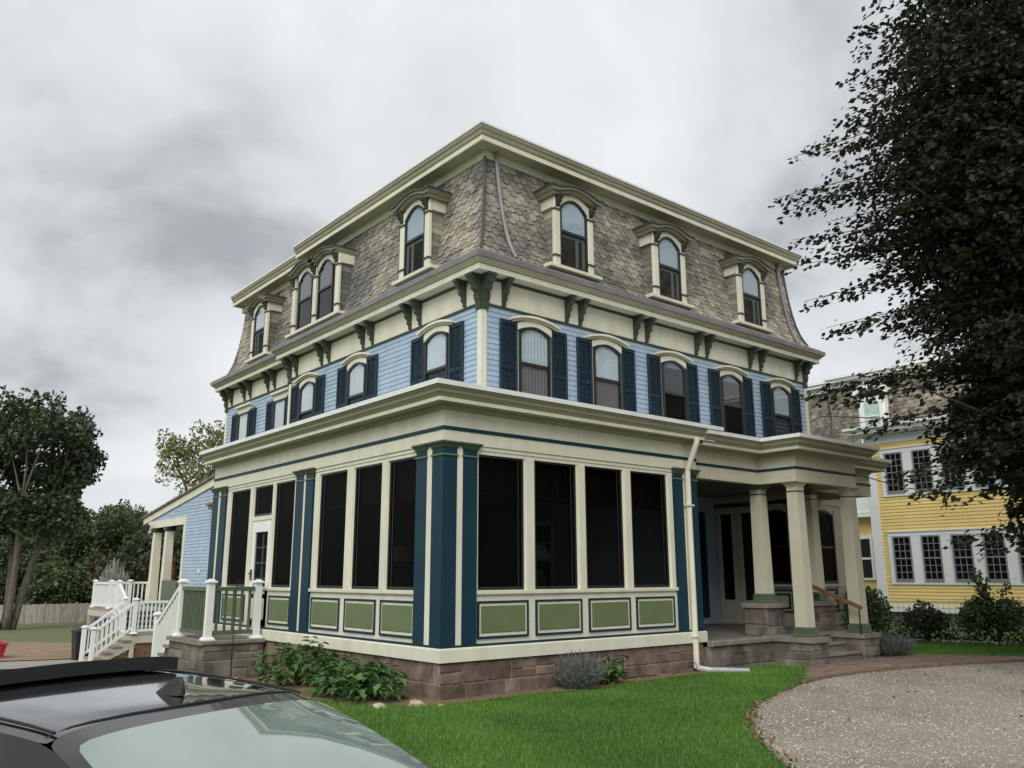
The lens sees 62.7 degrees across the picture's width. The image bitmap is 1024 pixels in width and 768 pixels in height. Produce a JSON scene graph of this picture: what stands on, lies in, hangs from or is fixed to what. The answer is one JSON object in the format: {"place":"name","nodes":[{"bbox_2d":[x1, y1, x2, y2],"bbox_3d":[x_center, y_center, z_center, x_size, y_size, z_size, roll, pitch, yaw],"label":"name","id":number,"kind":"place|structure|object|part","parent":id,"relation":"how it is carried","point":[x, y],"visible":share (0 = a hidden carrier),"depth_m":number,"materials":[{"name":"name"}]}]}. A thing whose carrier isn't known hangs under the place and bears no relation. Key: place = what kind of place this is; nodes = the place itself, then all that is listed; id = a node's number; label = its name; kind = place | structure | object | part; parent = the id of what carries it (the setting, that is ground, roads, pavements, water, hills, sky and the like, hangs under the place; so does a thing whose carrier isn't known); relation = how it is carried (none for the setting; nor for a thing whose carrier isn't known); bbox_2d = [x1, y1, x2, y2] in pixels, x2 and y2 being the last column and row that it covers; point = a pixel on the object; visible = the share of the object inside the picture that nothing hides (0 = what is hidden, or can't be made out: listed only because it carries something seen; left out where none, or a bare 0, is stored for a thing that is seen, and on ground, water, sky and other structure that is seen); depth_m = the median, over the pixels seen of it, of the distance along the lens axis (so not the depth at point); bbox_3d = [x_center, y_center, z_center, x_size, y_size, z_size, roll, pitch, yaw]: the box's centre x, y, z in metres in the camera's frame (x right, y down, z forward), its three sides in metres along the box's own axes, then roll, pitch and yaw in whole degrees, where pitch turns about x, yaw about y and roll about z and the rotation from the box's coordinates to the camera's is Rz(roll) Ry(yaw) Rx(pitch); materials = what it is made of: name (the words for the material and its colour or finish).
{"place":"outdoors","nodes":[
{"label":"outdoors","id":0,"kind":"place"},
{"bbox_2d":[0,659,82,668],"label":"back path","id":1,"kind":"structure","parent":0,"point":[14,665],"depth_m":24.58,"materials":[{"name":"concrete"}]},
{"bbox_2d":[0,622,114,642],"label":"back lawn","id":2,"kind":"structure","parent":0,"point":[51,632],"depth_m":49.14,"materials":[{"name":"green plant"}]},
{"bbox_2d":[0,548,54,604],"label":"woodland tree","id":3,"kind":"object","parent":2,"relation":"on","point":[23,563],"visible":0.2,"depth_m":79.42,"materials":[{"name":"green plant"}]},
{"bbox_2d":[0,385,108,629],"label":"maple tree","id":4,"kind":"object","parent":2,"relation":"on","point":[60,478],"visible":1,"depth_m":57.06,"materials":[{"name":"green plant"}]},
{"bbox_2d":[24,559,92,604],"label":"woodland tree","id":5,"kind":"object","parent":2,"relation":"on","point":[56,582],"visible":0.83,"depth_m":75.03,"materials":[{"name":"green plant"}]},
{"bbox_2d":[0,641,135,660],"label":"dirt patch","id":6,"kind":"object","parent":2,"relation":"on","point":[15,651],"visible":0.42,"depth_m":30.84,"materials":[{"name":"brown soil"}]},
{"bbox_2d":[0,641,8,657],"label":"red bin","id":7,"kind":"object","parent":6,"relation":"on","point":[3,645],"visible":0.95,"depth_m":27.39,"materials":[{"name":"plastic"}]},
{"bbox_2d":[81,550,135,603],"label":"woodland tree","id":8,"kind":"object","parent":2,"relation":"on","point":[99,567],"visible":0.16,"depth_m":76.52,"materials":[{"name":"green plant"}]},
{"bbox_2d":[97,558,129,635],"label":"pale shrub","id":9,"kind":"object","parent":2,"relation":"on","point":[113,575],"visible":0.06,"depth_m":44.69,"materials":[{"name":"grey plant"}]},
{"bbox_2d":[161,480,200,558],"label":"woodland tree","id":10,"kind":"object","parent":2,"relation":"on","point":[177,543],"visible":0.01,"depth_m":68.83,"materials":[{"name":"green plant"}]},
{"bbox_2d":[154,419,224,497],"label":"pale tree","id":11,"kind":"object","parent":2,"relation":"on","point":[184,455],"visible":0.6,"depth_m":50.20,"materials":[{"name":"green plant"}]},
{"bbox_2d":[0,0,987,515],"label":"sky","id":12,"kind":"structure","parent":0,"point":[159,159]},
{"bbox_2d":[0,611,1023,767],"bbox_3d":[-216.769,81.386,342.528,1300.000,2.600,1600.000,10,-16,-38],"label":"ground","id":13,"kind":"structure","parent":0,"point":[962,634],"depth_m":8.88,"materials":[{"name":"green plant"}]},
{"bbox_2d":[0,532,46,603],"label":"woodland tree","id":14,"kind":"object","parent":13,"relation":"on","point":[5,544],"visible":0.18,"depth_m":82.44,"materials":[{"name":"green plant"}]},
{"bbox_2d":[0,602,94,623],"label":"board fence","id":15,"kind":"object","parent":13,"relation":"on","point":[53,613],"visible":0.52,"depth_m":71.34,"materials":[{"name":"grey wood"}]},
{"bbox_2d":[17,521,104,602],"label":"woodland tree","id":16,"kind":"object","parent":13,"relation":"on","point":[67,553],"visible":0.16,"depth_m":84.12,"materials":[{"name":"green plant"}]},
{"bbox_2d":[47,508,97,548],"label":"woodland tree","id":17,"kind":"object","parent":13,"relation":"on","point":[83,516],"visible":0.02,"depth_m":90.90,"materials":[{"name":"green plant"}]},
{"bbox_2d":[47,509,100,558],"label":"woodland tree","id":18,"kind":"object","parent":13,"relation":"on","point":[88,538],"visible":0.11,"depth_m":88.70,"materials":[{"name":"green plant"}]},
{"bbox_2d":[71,628,96,659],"bbox_3d":[-13.306,8.083,26.101,0.640,0.990,0.640,10,-16,-38],"label":"black bin","id":19,"kind":"object","parent":13,"relation":"on","point":[76,639],"visible":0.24,"depth_m":25.85,"materials":[{"name":"plastic"}]},
{"bbox_2d":[74,509,108,558],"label":"woodland tree","id":20,"kind":"object","parent":13,"relation":"on","point":[92,513],"visible":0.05,"depth_m":90.31,"materials":[{"name":"green plant"}]},
{"bbox_2d":[61,505,138,609],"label":"woodland tree","id":21,"kind":"object","parent":13,"relation":"on","point":[114,522],"visible":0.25,"depth_m":84.67,"materials":[{"name":"green plant"}]},
{"bbox_2d":[90,498,147,546],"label":"woodland tree","id":22,"kind":"object","parent":13,"relation":"on","point":[122,506],"visible":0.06,"depth_m":91.55,"materials":[{"name":"green plant"}]},
{"bbox_2d":[79,579,168,660],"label":"deck staircase","id":23,"kind":"structure","parent":13,"relation":"on","point":[133,623],"depth_m":25.77,"materials":[{"name":"white paint"}]},
{"bbox_2d":[93,507,179,557],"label":"woodland tree","id":24,"kind":"object","parent":13,"relation":"on","point":[136,527],"visible":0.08,"depth_m":85.42,"materials":[{"name":"green plant"}]},
{"bbox_2d":[115,531,177,586],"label":"woodland tree","id":25,"kind":"object","parent":13,"relation":"on","point":[127,555],"visible":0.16,"depth_m":75.92,"materials":[{"name":"green plant"}]},
{"bbox_2d":[127,550,179,605],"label":"woodland tree","id":26,"kind":"object","parent":13,"relation":"on","point":[141,568],"visible":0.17,"depth_m":64.65,"materials":[{"name":"green plant"}]},
{"bbox_2d":[143,529,181,558],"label":"woodland tree","id":27,"kind":"object","parent":13,"relation":"on","point":[178,530],"visible":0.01,"depth_m":83.30,"materials":[{"name":"green plant"}]},
{"bbox_2d":[171,559,175,579],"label":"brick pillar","id":28,"kind":"structure","parent":13,"relation":"on","point":[172,569],"depth_m":34.77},
{"bbox_2d":[173,547,181,579],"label":"woodland tree","id":29,"kind":"object","parent":13,"relation":"on","point":[178,560],"visible":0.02,"depth_m":65.24,"materials":[{"name":"green plant"}]},
{"bbox_2d":[151,579,265,678],"bbox_3d":[-5.828,4.896,15.874,1.160,2.380,3.003,10,-16,-38],"label":"stone stoop","id":30,"kind":"object","parent":13,"relation":"on","point":[204,648],"visible":0.7,"depth_m":15.05,"materials":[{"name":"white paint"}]},
{"bbox_2d":[0,657,430,767],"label":"black car","id":31,"kind":"object","parent":13,"relation":"on","point":[145,712],"visible":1,"depth_m":3.17,"materials":[{"name":"paint"}]},
{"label":"side window","id":32,"kind":"part","parent":31,"relation":"part of","materials":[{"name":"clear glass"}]},
{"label":"rear window","id":33,"kind":"part","parent":31,"relation":"part of","materials":[{"name":"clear glass"}]},
{"bbox_2d":[240,671,703,706],"bbox_3d":[-1.013,4.547,12.470,8.274,0.167,4.396,-1,-13,6],"label":"planting bed","id":34,"kind":"object","parent":13,"relation":"on","point":[303,692],"visible":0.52,"depth_m":11.43,"materials":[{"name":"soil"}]},
{"bbox_2d":[230,580,241,676],"bbox_3d":[-4.798,4.324,14.607,0.116,1.785,0.026,10,-16,-38],"label":"garden stake","id":35,"kind":"object","parent":34,"relation":"on","point":[233,626],"visible":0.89,"depth_m":14.60,"materials":[{"name":"black metal"}]},
{"bbox_2d":[249,636,349,688],"bbox_3d":[-3.206,4.182,12.684,1.609,0.732,1.497,10,-16,-38],"label":"leafy plant","id":36,"kind":"object","parent":34,"relation":"on","point":[296,666],"visible":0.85,"depth_m":12.52,"materials":[{"name":"green plant"}]},
{"bbox_2d":[298,657,378,695],"bbox_3d":[-2.307,4.051,11.622,1.204,0.529,1.142,10,-16,-38],"label":"leafy plant","id":37,"kind":"object","parent":34,"relation":"on","point":[324,679],"visible":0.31,"depth_m":11.41,"materials":[{"name":"green plant"}]},
{"bbox_2d":[321,655,408,704],"bbox_3d":[-1.890,3.911,10.985,1.139,0.667,1.155,10,-16,-38],"label":"leafy plant","id":38,"kind":"object","parent":34,"relation":"on","point":[379,686],"visible":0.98,"depth_m":10.89,"materials":[{"name":"green plant"}]},
{"bbox_2d":[372,703,384,708],"bbox_3d":[-1.637,3.987,10.357,0.176,0.107,0.174,10,-16,-38],"label":"rock","id":39,"kind":"object","parent":34,"relation":"on","point":[379,704],"visible":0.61,"depth_m":10.31,"materials":[{"name":"beige stone"}]},
{"bbox_2d":[407,700,425,707],"bbox_3d":[-1.190,4.006,10.486,0.224,0.122,0.196,10,-16,-38],"label":"rock","id":40,"kind":"object","parent":34,"relation":"on","point":[414,703],"visible":0.6,"depth_m":10.44,"materials":[{"name":"beige stone"}]},
{"bbox_2d":[550,649,609,689],"bbox_3d":[0.980,4.104,12.105,0.856,0.569,0.881,-4,-13,15],"label":"lavender bush","id":41,"kind":"object","parent":34,"relation":"on","point":[583,677],"visible":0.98,"depth_m":11.99,"materials":[{"name":"grey plant"}]},
{"bbox_2d":[592,656,628,686],"bbox_3d":[1.455,4.301,12.540,0.723,0.470,0.565,10,-16,-38],"label":"leafy plant","id":42,"kind":"object","parent":34,"relation":"on","point":[610,677],"visible":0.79,"depth_m":12.47,"materials":[{"name":"green plant"}]},
{"bbox_2d":[137,120,891,699],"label":"blue house","id":43,"kind":"structure","parent":13,"relation":"on","point":[505,412],"depth_m":16.96,"materials":[{"name":"blue wood"}]},
{"bbox_2d":[141,524,150,531],"bbox_3d":[-14.023,5.525,32.264,0.292,0.300,0.660,10,-16,-38],"label":"wall lantern","id":44,"kind":"object","parent":43,"relation":"attached to","point":[146,527],"depth_m":32.07,"materials":[{"name":"black metal"}]},
{"bbox_2d":[226,489,250,586],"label":"porch window","id":45,"kind":"structure","parent":43,"relation":"in","point":[236,570],"depth_m":16.99,"materials":[{"name":"black glass"}]},
{"bbox_2d":[236,411,248,439],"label":"window","id":46,"kind":"structure","parent":43,"relation":"in","point":[242,422],"depth_m":26.58,"materials":[{"name":"white glass"}]},
{"bbox_2d":[248,520,270,626],"bbox_3d":[-4.786,3.578,15.918,0.105,1.965,0.830,10,-16,-38],"label":"screen door","id":47,"kind":"structure","parent":43,"relation":"in","point":[263,526],"depth_m":16.07,"materials":[{"name":"white paint"}]},
{"bbox_2d":[254,484,273,516],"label":"porch window","id":48,"kind":"structure","parent":43,"relation":"in","point":[264,494],"depth_m":16.28,"materials":[{"name":"black glass"}]},
{"bbox_2d":[272,397,286,428],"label":"window","id":49,"kind":"structure","parent":43,"relation":"in","point":[279,408],"depth_m":24.54,"materials":[{"name":"white glass"}]},
{"bbox_2d":[271,480,294,587],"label":"porch window","id":50,"kind":"structure","parent":43,"relation":"in","point":[283,532],"depth_m":15.41,"materials":[{"name":"black glass"}]},
{"bbox_2d":[298,381,314,420],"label":"window","id":51,"kind":"structure","parent":43,"relation":"in","point":[307,391],"depth_m":22.68,"materials":[{"name":"white glass"}]},
{"bbox_2d":[316,470,347,588],"bbox_3d":[-2.967,2.416,13.960,0.052,1.905,0.941,10,-16,-38],"label":"porch window","id":52,"kind":"structure","parent":43,"relation":"in","point":[330,566],"depth_m":13.99,"materials":[{"name":"black glass"}]},
{"bbox_2d":[346,362,365,405],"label":"window","id":53,"kind":"structure","parent":43,"relation":"in","point":[356,375],"depth_m":20.66,"materials":[{"name":"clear glass"}]},
{"bbox_2d":[351,463,381,589],"bbox_3d":[-2.239,2.218,13.098,0.052,1.905,0.846,10,-16,-38],"label":"porch window","id":54,"kind":"structure","parent":43,"relation":"in","point":[368,486],"depth_m":13.13,"materials":[{"name":"black glass"}]},
{"bbox_2d":[386,456,415,589],"bbox_3d":[-1.588,2.041,12.329,0.052,1.905,0.792,10,-16,-38],"label":"porch window","id":55,"kind":"structure","parent":43,"relation":"in","point":[402,490],"depth_m":12.37,"materials":[{"name":"black glass"}]},
{"bbox_2d":[424,331,448,381],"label":"window","id":56,"kind":"structure","parent":43,"relation":"in","point":[436,348],"depth_m":18.05,"materials":[{"name":"white glass"}]},
{"bbox_2d":[478,454,523,589],"bbox_3d":[-0.174,2.003,12.175,0.865,1.905,0.052,10,-16,-38],"label":"porch window","id":57,"kind":"structure","parent":43,"relation":"in","point":[500,479],"depth_m":12.19,"materials":[{"name":"black glass"}]},
{"bbox_2d":[518,327,550,396],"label":"window","id":58,"kind":"structure","parent":43,"relation":"in","point":[534,348],"depth_m":17.68,"materials":[{"name":"grey glass"}]},
{"bbox_2d":[534,460,577,588],"bbox_3d":[0.658,2.153,12.844,0.865,1.905,0.052,10,-16,-38],"label":"porch window","id":59,"kind":"structure","parent":43,"relation":"in","point":[554,483],"depth_m":12.85,"materials":[{"name":"black glass"}]},
{"bbox_2d":[585,466,624,588],"bbox_3d":[1.474,2.300,13.500,0.848,1.905,0.052,10,-16,-38],"label":"porch window","id":60,"kind":"structure","parent":43,"relation":"in","point":[603,486],"depth_m":13.51,"materials":[{"name":"black glass"}]},
{"bbox_2d":[593,344,621,409],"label":"window","id":61,"kind":"structure","parent":43,"relation":"in","point":[607,382],"depth_m":19.03,"materials":[{"name":"grey glass"}]},
{"bbox_2d":[630,471,669,587],"bbox_3d":[2.312,2.451,14.174,0.895,1.905,0.052,10,-16,-38],"label":"porch window","id":62,"kind":"structure","parent":43,"relation":"in","point":[648,490],"depth_m":14.19,"materials":[{"name":"black glass"}]},
{"bbox_2d":[661,360,687,420],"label":"window","id":63,"kind":"structure","parent":43,"relation":"in","point":[674,393],"depth_m":20.46,"materials":[{"name":"black glass"}]},
{"bbox_2d":[716,509,740,622],"bbox_3d":[5.190,4.343,20.144,0.050,2.660,0.520,10,-16,-38],"label":"entry door","id":64,"kind":"structure","parent":43,"relation":"in","point":[726,521],"depth_m":20.13,"materials":[{"name":"grey glass"}]},
{"bbox_2d":[720,374,744,434],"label":"window","id":65,"kind":"structure","parent":43,"relation":"in","point":[731,393],"depth_m":21.89,"materials":[{"name":"black glass"}]},
{"bbox_2d":[736,507,754,623],"bbox_3d":[5.565,4.241,19.700,0.050,2.660,0.500,10,-16,-38],"label":"entry door","id":66,"kind":"structure","parent":43,"relation":"in","point":[743,514],"depth_m":19.80,"materials":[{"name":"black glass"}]},
{"bbox_2d":[767,504,793,612],"bbox_3d":[6.052,3.946,19.129,0.090,2.420,0.900,10,-16,-38],"label":"window","id":67,"kind":"structure","parent":43,"relation":"in","point":[778,523],"depth_m":19.14,"materials":[{"name":"black glass"}]},
{"bbox_2d":[771,386,792,435],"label":"window","id":68,"kind":"structure","parent":43,"relation":"in","point":[781,400],"depth_m":23.38,"materials":[{"name":"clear glass"}]},
{"bbox_2d":[817,505,842,610],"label":"window","id":69,"kind":"structure","parent":43,"relation":"in","point":[827,523],"depth_m":19.64,"materials":[{"name":"black glass"}]},
{"bbox_2d":[855,473,947,492],"bbox_3d":[10.452,2.633,22.113,0.073,0.462,12.189,-10,-16,36],"label":"porch wire","id":70,"kind":"object","parent":43,"relation":"attached to","point":[889,483],"visible":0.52,"depth_m":20.28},
{"bbox_2d":[301,668,803,767],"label":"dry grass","id":71,"kind":"structure","parent":13,"relation":"on","point":[588,727],"depth_m":9.04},
{"bbox_2d":[694,661,749,671],"bbox_3d":[3.517,4.761,14.092,0.926,0.229,0.184,0,-13,1],"label":"downspout extension","id":72,"kind":"object","parent":13,"relation":"on","point":[699,668],"visible":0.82,"depth_m":14.05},
{"bbox_2d":[840,585,892,631],"bbox_3d":[8.215,5.380,19.692,1.772,1.423,1.641,10,-16,-38],"label":"garden shrub","id":73,"kind":"object","parent":13,"relation":"on","point":[877,610],"visible":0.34,"depth_m":19.26,"materials":[{"name":"green plant"}]},
{"bbox_2d":[874,620,889,631],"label":"garden shrub","id":74,"kind":"object","parent":13,"relation":"on","point":[877,630],"visible":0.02,"depth_m":20.49,"materials":[{"name":"green plant"}]},
{"bbox_2d":[752,662,1023,767],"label":"gravel drive","id":75,"kind":"structure","parent":13,"relation":"on","point":[998,755],"depth_m":9.44,"materials":[{"name":"grey gravel"}]},
{"bbox_2d":[743,680,814,767],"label":"fallen leaves","id":76,"kind":"object","parent":75,"relation":"on","point":[755,714],"visible":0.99,"depth_m":9.08,"materials":[{"name":"brown plant"}]},
{"bbox_2d":[755,662,1023,767],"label":"pebbles","id":77,"kind":"object","parent":75,"relation":"on","point":[868,727],"visible":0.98,"depth_m":9.27,"materials":[{"name":"grey gravel"}]},
{"bbox_2d":[757,664,1023,761],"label":"fallen leaves","id":78,"kind":"object","parent":75,"relation":"on","point":[895,714],"visible":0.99,"depth_m":10.24,"materials":[{"name":"brown plant"}]},
{"bbox_2d":[802,659,1023,683],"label":"drive edging","id":79,"kind":"object","parent":75,"relation":"on","point":[814,679],"visible":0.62,"depth_m":14.40,"materials":[{"name":"brick"}]},
{"bbox_2d":[768,0,1023,561],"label":"copper tree","id":80,"kind":"object","parent":13,"relation":"on","point":[960,172],"visible":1,"depth_m":14.37,"materials":[{"name":"black plant"}]},
{"bbox_2d":[873,630,919,655],"bbox_3d":[7.465,5.180,16.832,1.270,0.534,1.327,10,-16,-38],"label":"lavender bush","id":81,"kind":"object","parent":13,"relation":"on","point":[894,646],"visible":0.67,"depth_m":16.56,"materials":[{"name":"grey plant"}]},
{"bbox_2d":[807,353,1023,629],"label":"yellow house","id":82,"kind":"structure","parent":13,"relation":"on","point":[906,556],"depth_m":27.85,"materials":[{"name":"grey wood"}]},
{"bbox_2d":[860,535,876,579],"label":"window","id":83,"kind":"structure","parent":82,"relation":"in","point":[867,550],"depth_m":34.36,"materials":[{"name":"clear glass"}]},
{"bbox_2d":[809,414,945,422],"bbox_3d":[13.688,0.733,28.042,1.625,2.243,17.346,0,-13,-2],"label":"service cable","id":84,"kind":"object","parent":82,"relation":"attached to","point":[859,417],"visible":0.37,"depth_m":34.08,"materials":[{"name":"black rubber"}]},
{"bbox_2d":[883,451,904,493],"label":"window","id":85,"kind":"structure","parent":82,"relation":"in","point":[896,465],"depth_m":28.48,"materials":[{"name":"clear glass"}]},
{"bbox_2d":[892,536,914,580],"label":"window","id":86,"kind":"structure","parent":82,"relation":"in","point":[902,549],"depth_m":27.84,"materials":[{"name":"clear glass"}]},
{"bbox_2d":[911,448,933,490],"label":"window","id":87,"kind":"structure","parent":82,"relation":"in","point":[918,456],"depth_m":27.80,"materials":[{"name":"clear glass"}]},
{"bbox_2d":[920,535,944,580],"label":"window","id":88,"kind":"structure","parent":82,"relation":"in","point":[930,544],"depth_m":27.12,"materials":[{"name":"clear glass"}]},
{"bbox_2d":[940,447,964,488],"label":"window","id":89,"kind":"structure","parent":82,"relation":"in","point":[960,475],"depth_m":27.01,"materials":[{"name":"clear glass"}]},
{"bbox_2d":[950,533,975,580],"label":"window","id":90,"kind":"structure","parent":82,"relation":"in","point":[963,561],"depth_m":26.40,"materials":[{"name":"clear glass"}]},
{"bbox_2d":[973,466,996,486],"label":"window","id":91,"kind":"structure","parent":82,"relation":"in","point":[982,473],"depth_m":26.29,"materials":[{"name":"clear glass"}]},
{"bbox_2d":[982,532,1009,580],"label":"window","id":92,"kind":"structure","parent":82,"relation":"in","point":[997,568],"depth_m":25.65,"materials":[{"name":"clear glass"}]},
{"bbox_2d":[1016,532,1023,580],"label":"window","id":93,"kind":"structure","parent":82,"relation":"in","point":[1021,555],"depth_m":25.13,"materials":[{"name":"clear glass"}]},
{"bbox_2d":[902,599,950,642],"bbox_3d":[9.914,5.692,20.171,1.048,1.017,1.207,-5,-14,20],"label":"garden shrub","id":94,"kind":"object","parent":13,"relation":"on","point":[922,619],"visible":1,"depth_m":19.92,"materials":[{"name":"green plant"}]},
{"bbox_2d":[873,612,1023,643],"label":"undergrowth","id":95,"kind":"object","parent":13,"relation":"on","point":[954,638],"visible":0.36,"depth_m":20.45,"materials":[{"name":"green plant"}]},
{"bbox_2d":[881,601,1023,640],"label":"garden fence","id":96,"kind":"object","parent":13,"relation":"on","point":[914,602],"visible":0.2,"depth_m":20.82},
{"bbox_2d":[886,640,1023,656],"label":"grass","id":97,"kind":"structure","parent":13,"relation":"on","point":[957,647],"depth_m":18.12,"materials":[{"name":"green plant"}]},
{"bbox_2d":[955,567,1023,643],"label":"garden shrub","id":98,"kind":"object","parent":13,"relation":"on","point":[1005,613],"visible":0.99,"depth_m":19.57,"materials":[{"name":"green plant"}]},
{"bbox_2d":[802,654,1023,678],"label":"brick path","id":99,"kind":"structure","parent":0,"point":[874,663],"depth_m":15.37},
{"bbox_2d":[908,638,1018,644],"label":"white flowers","id":100,"kind":"object","parent":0,"point":[965,641],"visible":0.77,"depth_m":19.73,"materials":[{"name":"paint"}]}
]}

